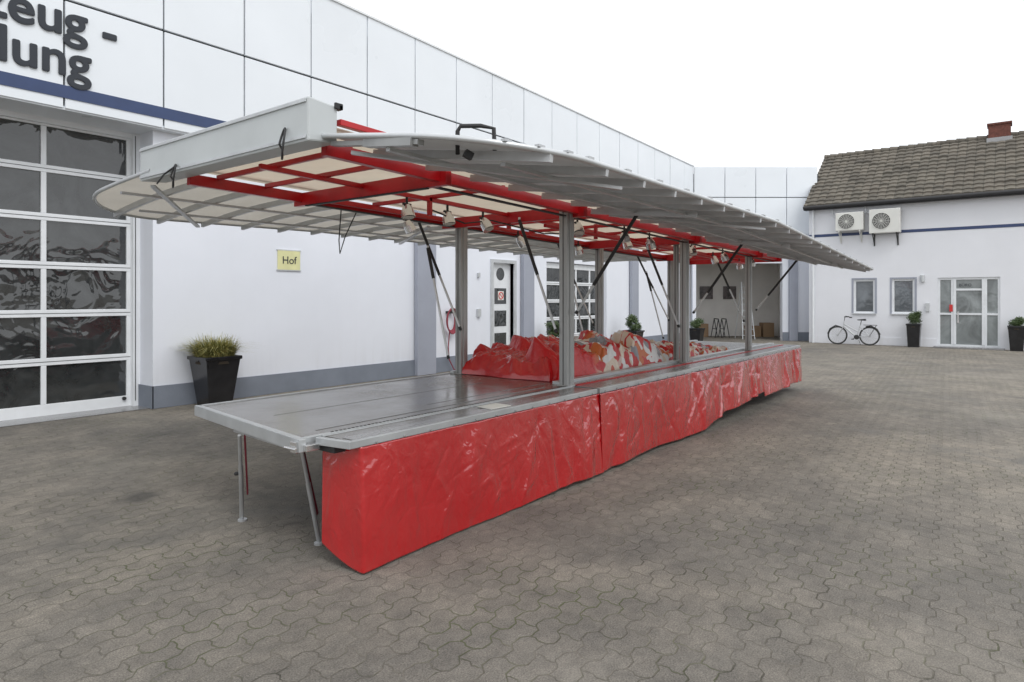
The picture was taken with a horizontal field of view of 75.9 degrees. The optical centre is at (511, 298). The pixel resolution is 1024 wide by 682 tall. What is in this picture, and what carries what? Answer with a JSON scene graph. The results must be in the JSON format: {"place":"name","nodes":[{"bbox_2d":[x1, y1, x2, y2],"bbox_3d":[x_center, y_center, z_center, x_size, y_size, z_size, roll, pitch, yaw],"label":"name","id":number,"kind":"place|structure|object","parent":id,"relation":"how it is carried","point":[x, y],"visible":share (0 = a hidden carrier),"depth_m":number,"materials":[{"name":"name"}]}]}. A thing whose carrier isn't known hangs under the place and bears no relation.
{"place":"outdoors","nodes":[
{"label":"outdoors","id":0,"kind":"place"},
{"bbox_2d":[0,162,129,364],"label":"garage door seams","id":1,"kind":"object","parent":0,"point":[63,265],"visible":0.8,"depth_m":9.95,"materials":[{"name":"grey metal"}]},
{"bbox_2d":[0,336,1023,681],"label":"paved yard ground","id":2,"kind":"structure","parent":0,"point":[846,512],"depth_m":4.42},
{"bbox_2d":[0,109,139,405],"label":"garage door track","id":3,"kind":"structure","parent":2,"relation":"on","point":[54,122],"depth_m":10.67,"materials":[{"name":"grey metal"}]},
{"bbox_2d":[0,116,129,420],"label":"garage door frame","id":4,"kind":"object","parent":3,"relation":"in","point":[43,408],"visible":0.89,"depth_m":9.87,"materials":[{"name":"white metal"}]},
{"bbox_2d":[0,118,125,408],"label":"garage door panes","id":5,"kind":"object","parent":4,"relation":"in","point":[68,289],"visible":0.8,"depth_m":9.98,"materials":[{"name":"black glass"}]},
{"bbox_2d":[122,136,135,399],"bbox_3d":[-6.220,-0.500,10.652,0.056,4.300,0.202,0,0,67],"label":"garage track groove","id":6,"kind":"object","parent":3,"relation":"attached to","point":[124,398],"visible":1,"depth_m":10.67},
{"bbox_2d":[0,405,149,426],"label":"garage threshold","id":7,"kind":"object","parent":2,"relation":"on","point":[21,421],"visible":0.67,"depth_m":9.79,"materials":[{"name":"grey concrete"}]},
{"bbox_2d":[170,334,268,404],"bbox_3d":[-4.904,1.140,10.818,1.436,1.220,1.449,0,0,38],"label":"potted plant","id":8,"kind":"object","parent":2,"relation":"on","point":[214,364],"visible":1,"depth_m":10.61,"materials":[{"name":"green plant"}]},
{"bbox_2d":[138,334,666,408],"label":"plinth","id":9,"kind":"structure","parent":2,"relation":"on","point":[155,397],"depth_m":12.50,"materials":[{"name":"paint"}]},
{"bbox_2d":[140,130,667,385],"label":"wall","id":10,"kind":"structure","parent":2,"relation":"on","point":[328,305],"depth_m":12.67,"materials":[{"name":"white paint"}]},
{"bbox_2d":[0,96,188,135],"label":"soffit","id":11,"kind":"structure","parent":10,"relation":"attached to","point":[41,110],"depth_m":9.72,"materials":[{"name":"white metal"}]},
{"bbox_2d":[276,249,300,270],"bbox_3d":[-4.210,-0.730,12.389,0.023,0.400,0.520,0,0,38],"label":"courtyard sign","id":12,"kind":"object","parent":10,"relation":"attached to","point":[288,260],"visible":1,"depth_m":12.37,"materials":[{"name":"metal"}]},
{"bbox_2d":[63,0,518,142],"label":"cladding backing","id":13,"kind":"object","parent":10,"relation":"attached to","point":[233,53],"visible":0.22,"depth_m":11.15,"materials":[{"name":"metal"}]},
{"bbox_2d":[0,23,91,89],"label":"sign lettering","id":14,"kind":"object","parent":13,"relation":"attached to","point":[32,61],"visible":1,"depth_m":9.12},
{"bbox_2d":[0,0,116,49],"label":"lettering top","id":15,"kind":"object","parent":13,"relation":"attached to","point":[14,9],"visible":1,"depth_m":9.20,"materials":[{"name":"grey plastic"}]},
{"bbox_2d":[0,71,225,127],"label":"stripe","id":16,"kind":"object","parent":13,"relation":"attached to","point":[44,87],"depth_m":9.68,"materials":[{"name":"blue paint"}]},
{"bbox_2d":[0,0,692,191],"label":"cladding panels","id":17,"kind":"object","parent":13,"relation":"attached to","point":[332,42],"visible":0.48,"depth_m":12.18,"materials":[{"name":"white metal"}]},
{"bbox_2d":[332,0,694,166],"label":"parapet cap","id":18,"kind":"object","parent":13,"relation":"attached to","point":[404,32],"visible":0.29,"depth_m":16.64,"materials":[{"name":"white metal"}]},
{"bbox_2d":[446,308,454,369],"bbox_3d":[-1.353,0.971,15.923,0.219,1.526,0.663,0,0,52],"label":"wall hose","id":19,"kind":"object","parent":10,"relation":"attached to","point":[452,331],"depth_m":15.76,"materials":[{"name":"rubber"}]},
{"bbox_2d":[476,273,480,316],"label":"junction boxes","id":20,"kind":"object","parent":10,"relation":"attached to","point":[478,312],"visible":1,"depth_m":16.71,"materials":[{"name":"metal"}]},
{"bbox_2d":[490,259,516,346],"bbox_3d":[-0.281,0.350,17.617,0.190,2.800,1.100,0,0,38],"label":"entry door frame","id":21,"kind":"object","parent":10,"relation":"attached to","point":[514,287],"visible":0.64,"depth_m":17.67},
{"bbox_2d":[494,263,509,343],"bbox_3d":[-0.341,0.390,17.663,0.060,2.680,0.880,0,0,38],"label":"entry door","id":22,"kind":"structure","parent":21,"relation":"in","point":[504,282],"depth_m":17.83,"materials":[{"name":"metal"}]},
{"bbox_2d":[494,268,505,344],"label":"entry door lights","id":23,"kind":"object","parent":22,"relation":"in","point":[500,320],"visible":0.96,"depth_m":17.61},
{"bbox_2d":[498,291,503,299],"bbox_3d":[-0.303,-0.090,17.634,0.010,0.240,0.240,0,0,38],"label":"prohibition notice","id":24,"kind":"object","parent":22,"relation":"attached to","point":[500,295],"visible":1,"depth_m":17.64,"materials":[{"name":"paper"}]},
{"bbox_2d":[415,210,638,375],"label":"pilasters","id":25,"kind":"object","parent":10,"relation":"attached to","point":[425,330],"visible":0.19,"depth_m":15.23,"materials":[{"name":"paint"}]},
{"bbox_2d":[547,263,594,337],"bbox_3d":[2.002,0.325,20.687,0.050,2.810,3.430,0,0,38],"label":"workshop door frame","id":26,"kind":"object","parent":10,"relation":"attached to","point":[576,268],"visible":0.31,"depth_m":20.74,"materials":[{"name":"white metal"}]},
{"bbox_2d":[547,268,594,337],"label":"workshop door panes","id":27,"kind":"object","parent":26,"relation":"in","point":[553,276],"visible":0.21,"depth_m":20.85,"materials":[{"name":"grey glass"}]},
{"bbox_2d":[92,96,873,573],"bbox_3d":[1.087,0.245,9.213,5.634,3.010,11.150,0,0,38],"label":"market trailer stall","id":28,"kind":"object","parent":2,"relation":"on","point":[418,488],"visible":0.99,"depth_m":5.87,"materials":[{"name":"red metal"}]},
{"bbox_2d":[463,330,728,382],"bbox_3d":[1.650,0.757,9.749,1.491,0.665,5.811,0,0,38],"label":"folded tarpaulin","id":29,"kind":"object","parent":28,"relation":"on","point":[527,358],"visible":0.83,"depth_m":7.89,"materials":[{"name":"fabric"}]},
{"bbox_2d":[545,320,558,336],"bbox_3d":[1.198,1.167,18.631,0.546,1.166,0.584,0,0,38],"label":"potted plant","id":30,"kind":"object","parent":2,"relation":"on","point":[551,328],"visible":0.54,"depth_m":18.57,"materials":[{"name":"green plant"}]},
{"bbox_2d":[620,314,644,338],"bbox_3d":[4.026,1.119,21.994,0.644,1.261,0.635,0,0,38],"label":"potted plant","id":31,"kind":"object","parent":2,"relation":"on","point":[635,330],"visible":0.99,"depth_m":21.87,"materials":[{"name":"green plant"}]},
{"bbox_2d":[690,317,704,340],"bbox_3d":[7.304,1.227,25.913,0.530,1.047,0.569,0,0,38],"label":"potted plant","id":32,"kind":"object","parent":2,"relation":"on","point":[697,333],"visible":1,"depth_m":25.79,"materials":[{"name":"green plant"}]},
{"bbox_2d":[711,318,729,337],"bbox_3d":[9.452,1.316,29.795,0.685,0.875,0.636,0,0,0],"label":"trestle","id":33,"kind":"object","parent":2,"relation":"on","point":[723,328],"visible":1,"depth_m":29.72,"materials":[{"name":"black metal"}]},
{"bbox_2d":[696,322,773,336],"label":"storage boxes","id":34,"kind":"object","parent":2,"relation":"on","point":[764,329],"visible":0.69,"depth_m":30.21,"materials":[{"name":"cardboard"}]},
{"bbox_2d":[690,264,779,335],"bbox_3d":[9.580,-0.050,29.376,6.000,3.600,3.240,0,0,0],"label":"workshop room","id":35,"kind":"object","parent":2,"relation":"on","point":[765,278],"visible":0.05,"depth_m":31.00,"materials":[{"name":"white paint"}]},
{"bbox_2d":[700,286,735,298],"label":"wall pictures","id":36,"kind":"object","parent":35,"relation":"attached to","point":[726,292],"depth_m":30.92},
{"bbox_2d":[735,282,754,338],"bbox_3d":[10.283,0.500,28.974,0.577,2.509,0.996,0,0,0],"label":"stepladder","id":37,"kind":"object","parent":2,"relation":"on","point":[741,292],"visible":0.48,"depth_m":28.77,"materials":[{"name":"metal"}]},
{"bbox_2d":[691,234,808,340],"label":"wall","id":38,"kind":"structure","parent":2,"relation":"on","point":[803,296],"depth_m":27.51,"materials":[{"name":"white paint"}]},
{"bbox_2d":[694,167,816,233],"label":"cladding panels","id":39,"kind":"object","parent":38,"relation":"on","point":[756,182],"visible":0.63,"depth_m":27.45,"materials":[{"name":"white metal"}]},
{"bbox_2d":[693,174,817,197],"bbox_3d":[10.219,-4.005,29.526,5.280,2.490,3.950,0,0,0],"label":"cladding backing","id":40,"kind":"object","parent":38,"relation":"on","point":[753,197],"visible":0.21,"depth_m":27.55,"materials":[{"name":"grey metal"}]},
{"bbox_2d":[788,259,797,340],"bbox_3d":[11.768,-0.452,27.450,0.350,4.396,0.117,0,0,0],"label":"pilaster","id":41,"kind":"object","parent":38,"relation":"attached to","point":[793,303],"visible":0.64,"depth_m":27.39,"materials":[{"name":"paint"}]},
{"bbox_2d":[783,332,808,340],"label":"plinth","id":42,"kind":"structure","parent":2,"relation":"on","point":[803,336],"depth_m":27.48,"materials":[{"name":"paint"}]},
{"bbox_2d":[812,210,813,342],"bbox_3d":[12.070,-0.900,26.301,0.090,5.300,0.090,0,0,38],"label":"downpipe","id":43,"kind":"object","parent":2,"relation":"on","point":[812,282],"visible":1,"depth_m":26.27,"materials":[{"name":"white metal"}]},
{"bbox_2d":[827,316,880,345],"bbox_3d":[13.027,1.206,25.033,1.838,1.098,0.640,0,-4,38],"label":"bicycle","id":44,"kind":"object","parent":2,"relation":"on","point":[857,336],"visible":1,"depth_m":24.91,"materials":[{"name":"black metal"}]},
{"bbox_2d":[809,335,936,346],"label":"plinth","id":45,"kind":"structure","parent":2,"relation":"on","point":[886,341],"depth_m":25.05,"materials":[{"name":"white paint"}]},
{"bbox_2d":[906,311,922,346],"bbox_3d":[14.672,1.074,23.928,0.527,1.353,0.541,0,0,38],"label":"potted plant","id":46,"kind":"object","parent":2,"relation":"on","point":[913,327],"visible":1,"depth_m":23.80,"materials":[{"name":"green plant"}]},
{"bbox_2d":[809,195,1023,349],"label":"walls","id":47,"kind":"structure","parent":2,"relation":"on","point":[932,256],"depth_m":24.06,"materials":[{"name":"white paint"}]},
{"bbox_2d":[831,209,864,242],"bbox_3d":[12.971,-2.857,25.414,1.190,1.355,0.483,0,0,38],"label":"air conditioner","id":48,"kind":"object","parent":47,"relation":"attached to","point":[850,221],"visible":1,"depth_m":25.17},
{"bbox_2d":[854,279,874,312],"bbox_3d":[13.625,-0.100,25.346,0.730,1.300,0.080,0,0,38],"label":"window frame","id":49,"kind":"object","parent":47,"relation":"attached to","point":[855,281],"visible":1,"depth_m":25.30,"materials":[{"name":"white plastic"}]},
{"bbox_2d":[856,281,872,311],"bbox_3d":[13.628,-0.100,25.350,0.590,1.160,0.010,0,0,38],"label":"window glass","id":50,"kind":"object","parent":49,"relation":"in","point":[864,295],"visible":1,"depth_m":25.35,"materials":[{"name":"glass"}]},
{"bbox_2d":[852,278,876,312],"bbox_3d":[13.560,-0.130,25.261,0.870,1.360,0.007,0,0,38],"label":"window surround","id":51,"kind":"object","parent":47,"relation":"attached to","point":[853,279],"visible":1,"depth_m":25.31,"materials":[{"name":"grey paint"}]},
{"bbox_2d":[864,206,900,245],"bbox_3d":[13.915,-2.797,24.689,1.250,1.555,0.483,0,0,38],"label":"air conditioner","id":52,"kind":"object","parent":47,"relation":"attached to","point":[886,220],"visible":1,"depth_m":24.44,"materials":[{"name":"white metal"}]},
{"bbox_2d":[892,279,914,313],"bbox_3d":[14.656,-0.100,24.554,0.730,1.300,0.080,0,0,38],"label":"window frame","id":53,"kind":"object","parent":47,"relation":"attached to","point":[893,296],"visible":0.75,"depth_m":24.62,"materials":[{"name":"white plastic"}]},
{"bbox_2d":[895,281,912,311],"bbox_3d":[14.659,-0.100,24.558,0.590,1.160,0.010,0,0,38],"label":"window glass","id":54,"kind":"object","parent":53,"relation":"in","point":[903,296],"visible":0.86,"depth_m":24.55,"materials":[{"name":"glass"}]},
{"bbox_2d":[890,277,916,313],"bbox_3d":[14.591,-0.130,24.469,0.870,1.360,0.007,0,0,38],"label":"window surround","id":55,"kind":"object","parent":47,"relation":"attached to","point":[891,278],"visible":0.88,"depth_m":24.48,"materials":[{"name":"grey paint"}]},
{"bbox_2d":[803,189,1023,210],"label":"gutter and fascia","id":56,"kind":"object","parent":47,"relation":"attached to","point":[925,199],"visible":1,"depth_m":23.83,"materials":[{"name":"metal"}]},
{"bbox_2d":[809,223,1023,237],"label":"stripe","id":57,"kind":"object","parent":47,"relation":"attached to","point":[942,229],"visible":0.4,"depth_m":23.75,"materials":[{"name":"blue paint"}]},
{"bbox_2d":[920,275,924,281],"bbox_3d":[15.052,-0.750,24.060,0.140,0.240,0.140,0,0,38],"label":"wall lamp","id":58,"kind":"object","parent":47,"relation":"attached to","point":[922,278],"visible":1,"depth_m":24.01,"materials":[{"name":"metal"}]},
{"bbox_2d":[926,303,929,310],"bbox_3d":[15.184,0.300,23.969,0.120,0.300,0.077,0,0,38],"label":"letter box","id":59,"kind":"object","parent":47,"relation":"attached to","point":[927,306],"visible":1,"depth_m":23.93,"materials":[{"name":"metal"}]},
{"bbox_2d":[938,277,999,347],"bbox_3d":[16.226,0.490,23.323,1.820,2.520,0.100,0,0,38],"label":"door frame","id":60,"kind":"object","parent":47,"relation":"attached to","point":[984,314],"visible":0.8,"depth_m":23.26,"materials":[{"name":"white plastic"}]},
{"bbox_2d":[940,279,997,345],"bbox_3d":[16.235,0.465,23.334,1.820,2.370,0.010,0,0,38],"label":"door glass","id":61,"kind":"object","parent":60,"relation":"in","point":[968,329],"visible":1,"depth_m":23.31,"materials":[{"name":"grey glass"}]},
{"bbox_3d":[21.243,-4.960,25.799,15.740,2.580,3.600,0,0,38],"label":"rear roof","id":62,"kind":"object","parent":47,"relation":"on","visible":0},
{"bbox_2d":[804,134,1023,205],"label":"roof tiles","id":63,"kind":"object","parent":62,"relation":"on","point":[938,170],"visible":1,"depth_m":25.23,"materials":[{"name":"tile"}]},
{"bbox_2d":[824,131,1023,158],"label":"ridge","id":64,"kind":"structure","parent":62,"relation":"on","point":[957,140],"depth_m":27.00,"materials":[{"name":"tile"}]},
{"bbox_2d":[988,123,1010,137],"bbox_3d":[18.869,-6.175,25.384,0.700,1.050,0.650,0,0,38],"label":"chimney","id":65,"kind":"object","parent":62,"relation":"on","point":[1000,130],"visible":0.43,"depth_m":25.13,"materials":[{"name":"brick"}]},
{"bbox_2d":[987,120,1011,128],"bbox_3d":[18.869,-6.735,25.384,0.780,0.070,0.730,0,0,38],"label":"chimney cap","id":66,"kind":"object","parent":65,"relation":"on","point":[1003,122],"visible":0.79,"depth_m":25.11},
{"bbox_2d":[933,346,1004,350],"bbox_3d":[16.036,1.723,23.051,2.050,0.046,0.497,0,0,38],"label":"door step","id":67,"kind":"object","parent":2,"relation":"on","point":[978,348],"depth_m":22.99,"materials":[{"name":"grey concrete"}]},
{"bbox_2d":[1007,316,1023,350],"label":"potted plant","id":68,"kind":"object","parent":2,"relation":"on","point":[1015,327],"visible":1,"depth_m":21.97,"materials":[{"name":"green plant"}]},
{"bbox_2d":[339,0,1023,263],"label":"sky","id":69,"kind":"structure","parent":0,"point":[702,83],"materials":[{"name":"white"}]},
{"bbox_2d":[987,135,1012,151],"bbox_3d":[18.869,-5.900,25.384,0.800,0.600,0.750,0,0,38],"label":"chimney flashing","id":70,"kind":"object","parent":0,"point":[1003,138],"visible":0.36,"depth_m":25.09,"materials":[{"name":"grey metal"}]}
]}

